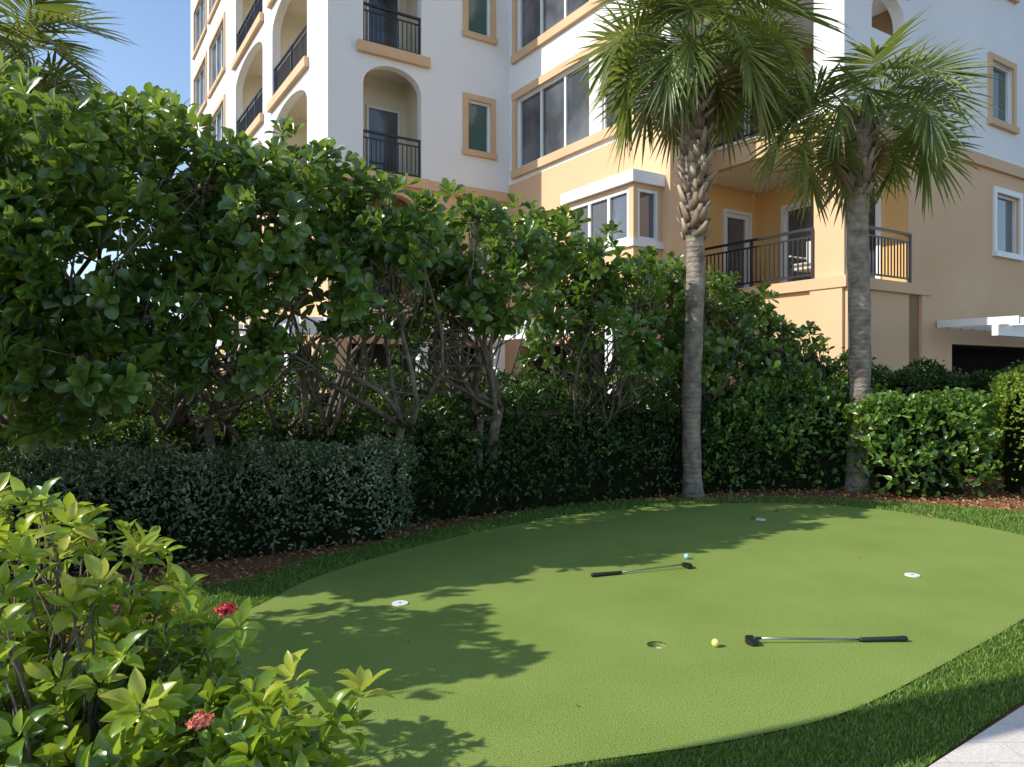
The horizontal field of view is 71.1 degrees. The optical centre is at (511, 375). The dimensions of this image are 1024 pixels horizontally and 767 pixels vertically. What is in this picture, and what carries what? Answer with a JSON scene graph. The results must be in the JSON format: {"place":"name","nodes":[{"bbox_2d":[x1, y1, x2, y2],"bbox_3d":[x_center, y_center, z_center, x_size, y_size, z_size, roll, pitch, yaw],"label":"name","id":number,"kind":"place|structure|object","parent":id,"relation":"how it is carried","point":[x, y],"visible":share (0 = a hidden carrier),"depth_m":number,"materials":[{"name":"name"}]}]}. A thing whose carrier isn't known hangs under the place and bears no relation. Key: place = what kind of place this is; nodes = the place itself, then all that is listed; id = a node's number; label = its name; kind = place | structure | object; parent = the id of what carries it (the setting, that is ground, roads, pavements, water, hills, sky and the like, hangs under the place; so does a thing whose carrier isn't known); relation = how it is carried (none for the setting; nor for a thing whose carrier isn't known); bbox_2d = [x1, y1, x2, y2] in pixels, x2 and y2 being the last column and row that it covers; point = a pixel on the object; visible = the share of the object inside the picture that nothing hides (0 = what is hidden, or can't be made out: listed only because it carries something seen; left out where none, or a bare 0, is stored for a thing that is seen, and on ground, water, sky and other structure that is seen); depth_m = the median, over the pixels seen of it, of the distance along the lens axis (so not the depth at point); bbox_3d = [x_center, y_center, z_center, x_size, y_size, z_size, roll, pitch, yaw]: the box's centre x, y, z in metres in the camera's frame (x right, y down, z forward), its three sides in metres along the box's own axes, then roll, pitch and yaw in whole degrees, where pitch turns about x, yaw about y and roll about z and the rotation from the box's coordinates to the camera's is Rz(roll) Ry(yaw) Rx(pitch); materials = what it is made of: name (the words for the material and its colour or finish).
{"place":"outdoors","nodes":[
{"label":"outdoors","id":0,"kind":"place"},
{"bbox_2d":[0,0,190,326],"label":"sky","id":1,"kind":"structure","parent":0,"point":[161,29],"materials":[{"name":"blue"}]},
{"bbox_2d":[929,705,1023,766],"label":"patio paving","id":2,"kind":"structure","parent":0,"point":[1000,743],"depth_m":2.92,"materials":[{"name":"white stone"}]},
{"label":"ground","id":3,"kind":"structure","parent":0,"visible":0},
{"bbox_2d":[0,0,138,157],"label":"sabal palm","id":4,"kind":"object","parent":3,"relation":"on","point":[16,46],"visible":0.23,"depth_m":10.88,"materials":[{"name":"green plant"}]},
{"bbox_2d":[16,335,181,401],"bbox_3d":[-29.541,-0.313,33.049,34.988,4.085,4.219,0,0,-11],"label":"background hedge","id":5,"kind":"object","parent":3,"relation":"on","point":[113,356],"visible":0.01,"depth_m":33.95,"materials":[{"name":"green plant"}]},
{"bbox_2d":[7,359,592,442],"bbox_3d":[-2.475,0.629,9.955,8.274,1.849,1.811,0,0,-11],"label":"privet hedge","id":6,"kind":"object","parent":3,"relation":"on","point":[168,401],"visible":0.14,"depth_m":9.59,"materials":[{"name":"green plant"}]},
{"bbox_2d":[4,475,1023,766],"bbox_3d":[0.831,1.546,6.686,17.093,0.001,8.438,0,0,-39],"label":"mulch bed","id":7,"kind":"object","parent":3,"relation":"on","point":[256,561],"visible":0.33,"depth_m":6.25,"materials":[{"name":"brown wood"}]},
{"bbox_2d":[0,488,14,583],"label":"lime hedge","id":8,"kind":"object","parent":7,"relation":"on","point":[5,509],"visible":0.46,"depth_m":4.63,"materials":[{"name":"green plant"}]},
{"bbox_2d":[0,190,67,422],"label":"sea grape tree","id":9,"kind":"object","parent":7,"relation":"on","point":[57,253],"visible":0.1,"depth_m":5.15,"materials":[{"name":"green plant"}]},
{"bbox_2d":[0,50,183,487],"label":"sea grape tree","id":10,"kind":"object","parent":7,"relation":"on","point":[32,183],"visible":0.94,"depth_m":5.00,"materials":[{"name":"green plant"}]},
{"bbox_2d":[58,82,335,476],"bbox_3d":[-2.724,-0.400,5.990,1.932,4.017,2.281,0,0,-36],"label":"sea grape tree","id":11,"kind":"object","parent":7,"relation":"on","point":[209,264],"visible":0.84,"depth_m":5.56,"materials":[{"name":"green plant"}]},
{"bbox_2d":[0,472,395,766],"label":"ixora shrub","id":12,"kind":"object","parent":7,"relation":"on","point":[68,704],"visible":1,"depth_m":2.14,"materials":[{"name":"green plant"}]},
{"bbox_2d":[0,424,427,579],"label":"variegated pittosporum hedge","id":13,"kind":"object","parent":7,"relation":"on","point":[265,508],"visible":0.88,"depth_m":6.05,"materials":[{"name":"green plant"}]},
{"bbox_2d":[217,115,461,478],"bbox_3d":[-1.551,-0.301,6.590,2.142,3.837,1.914,0,0,0],"label":"sea grape tree","id":14,"kind":"object","parent":7,"relation":"on","point":[339,220],"visible":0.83,"depth_m":6.31,"materials":[{"name":"green plant"}]},
{"bbox_2d":[0,365,786,526],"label":"privet hedge","id":15,"kind":"object","parent":7,"relation":"on","point":[553,454],"visible":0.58,"depth_m":8.11,"materials":[{"name":"green plant"}]},
{"bbox_2d":[382,178,591,469],"bbox_3d":[-0.415,-0.165,7.397,2.009,3.578,1.910,0,0,30],"label":"sea grape tree","id":16,"kind":"object","parent":7,"relation":"on","point":[474,298],"visible":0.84,"depth_m":7.13,"materials":[{"name":"green plant"}]},
{"bbox_2d":[114,498,1023,766],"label":"grass fringe","id":17,"kind":"object","parent":7,"relation":"on","point":[839,763],"depth_m":3.15,"materials":[{"name":"green plant"}]},
{"bbox_2d":[178,503,1023,766],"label":"putting green","id":18,"kind":"object","parent":17,"relation":"on","point":[537,631],"visible":0.91,"depth_m":4.38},
{"bbox_2d":[392,600,407,605],"bbox_3d":[-0.750,1.526,4.800,0.108,0.011,0.108,0,0,0],"label":"hole cover","id":19,"kind":"object","parent":18,"relation":"on","point":[400,603],"visible":1,"depth_m":4.78,"materials":[{"name":"plastic"}]},
{"bbox_2d":[591,562,691,576],"bbox_3d":[1.013,1.510,5.571,0.873,0.038,0.104,0,0,-19],"label":"golf putter","id":20,"kind":"object","parent":18,"relation":"on","point":[686,565],"visible":1,"depth_m":5.54,"materials":[{"name":"metal"}]},
{"bbox_2d":[647,642,665,647],"bbox_3d":[0.820,1.592,4.070,0.107,0.116,0.107,0,0,0],"label":"hole cup","id":21,"kind":"object","parent":18,"relation":"in","point":[656,645],"visible":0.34,"depth_m":4.12,"materials":[{"name":"plastic"}]},
{"bbox_2d":[711,639,719,646],"bbox_3d":[1.147,1.508,4.040,0.045,0.045,0.045,0,0,0],"label":"golf ball","id":22,"kind":"object","parent":18,"relation":"on","point":[715,642],"visible":1,"depth_m":4.02,"materials":[{"name":"yellow plastic"}]},
{"bbox_2d":[579,502,930,517],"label":"fallen leaves","id":23,"kind":"object","parent":18,"relation":"on","point":[843,503],"visible":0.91,"depth_m":7.98,"materials":[{"name":"brown plant"}]},
{"bbox_2d":[745,635,907,646],"bbox_3d":[1.802,1.510,4.104,0.936,0.038,0.104,0,0,-2],"label":"golf putter","id":24,"kind":"object","parent":18,"relation":"on","point":[752,640],"visible":1,"depth_m":4.10,"materials":[{"name":"metal"}]},
{"bbox_2d":[904,573,919,576],"bbox_3d":[3.060,1.526,5.480,0.108,0.011,0.108,0,0,0],"label":"hole cover","id":25,"kind":"object","parent":18,"relation":"on","point":[911,574],"visible":1,"depth_m":5.47,"materials":[{"name":"plastic"}]},
{"bbox_2d":[118,495,1023,766],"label":"turf blades","id":26,"kind":"object","parent":7,"relation":"on","point":[992,521],"visible":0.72,"depth_m":3.57,"materials":[{"name":"green plant"}]},
{"bbox_2d":[510,209,686,432],"bbox_3d":[0.939,-0.165,8.609,2.105,3.532,1.657,0,0,-20],"label":"sea grape tree","id":27,"kind":"object","parent":7,"relation":"on","point":[589,309],"visible":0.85,"depth_m":8.37,"materials":[{"name":"green plant"}]},
{"bbox_2d":[205,496,1010,586],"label":"stray bark chips","id":28,"kind":"object","parent":7,"relation":"on","point":[476,524],"visible":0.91,"depth_m":6.92,"materials":[{"name":"brown wood"}]},
{"bbox_2d":[609,251,771,428],"bbox_3d":[2.411,-0.037,9.940,1.838,3.316,2.439,0,0,45],"label":"sea grape tree","id":29,"kind":"object","parent":7,"relation":"on","point":[717,344],"visible":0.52,"depth_m":9.49,"materials":[{"name":"green plant"}]},
{"bbox_2d":[561,0,854,498],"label":"sabal palm","id":30,"kind":"object","parent":7,"relation":"on","point":[682,92],"visible":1,"depth_m":8.89,"materials":[{"name":"green plant"}]},
{"bbox_2d":[701,285,847,403],"bbox_3d":[3.617,0.158,10.313,2.501,2.924,1.622,0,0,-11],"label":"sea grape tree","id":31,"kind":"object","parent":7,"relation":"on","point":[775,363],"visible":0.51,"depth_m":10.07,"materials":[{"name":"green plant"}]},
{"bbox_2d":[700,368,897,494],"bbox_3d":[3.550,0.724,9.861,3.140,1.708,1.592,0,0,0],"label":"clusia hedge","id":32,"kind":"object","parent":7,"relation":"on","point":[812,445],"visible":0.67,"depth_m":9.52,"materials":[{"name":"green plant"}]},
{"bbox_2d":[735,6,1000,492],"bbox_3d":[4.631,-1.402,9.611,3.202,6.004,3.254,0,0,0],"label":"sabal palm","id":33,"kind":"object","parent":7,"relation":"on","point":[855,160],"visible":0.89,"depth_m":9.44,"materials":[{"name":"green plant"}]},
{"bbox_2d":[739,340,1023,475],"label":"privet hedge","id":34,"kind":"object","parent":7,"relation":"on","point":[910,377],"visible":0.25,"depth_m":10.98,"materials":[{"name":"green plant"}]},
{"bbox_2d":[837,384,1005,498],"bbox_3d":[5.319,0.839,9.409,2.030,1.459,1.532,0,0,0],"label":"clusia shrub","id":35,"kind":"object","parent":7,"relation":"on","point":[919,444],"visible":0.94,"depth_m":8.98,"materials":[{"name":"green plant"}]},
{"bbox_2d":[976,359,1023,495],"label":"lime hedge","id":36,"kind":"object","parent":7,"relation":"on","point":[1010,383],"visible":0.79,"depth_m":9.24,"materials":[{"name":"green plant"}]},
{"bbox_2d":[191,0,1023,408],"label":"walls and windows","id":37,"kind":"structure","parent":3,"relation":"on","point":[481,96],"depth_m":17.65,"materials":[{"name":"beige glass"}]},
{"bbox_2d":[237,0,911,321],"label":"balcony railings","id":38,"kind":"object","parent":37,"relation":"on","point":[256,107],"visible":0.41,"depth_m":17.97,"materials":[{"name":"black metal"}]},
{"bbox_2d":[789,241,810,281],"bbox_3d":[6.434,-2.430,15.366,0.640,1.000,0.690,0,0,-32],"label":"patio chair","id":39,"kind":"object","parent":37,"relation":"on","point":[800,268],"visible":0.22,"depth_m":15.45,"materials":[{"name":"white metal"}]},
{"bbox_2d":[200,315,1023,407],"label":"pergola beams","id":40,"kind":"structure","parent":3,"relation":"on","point":[1010,326],"depth_m":15.38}
]}

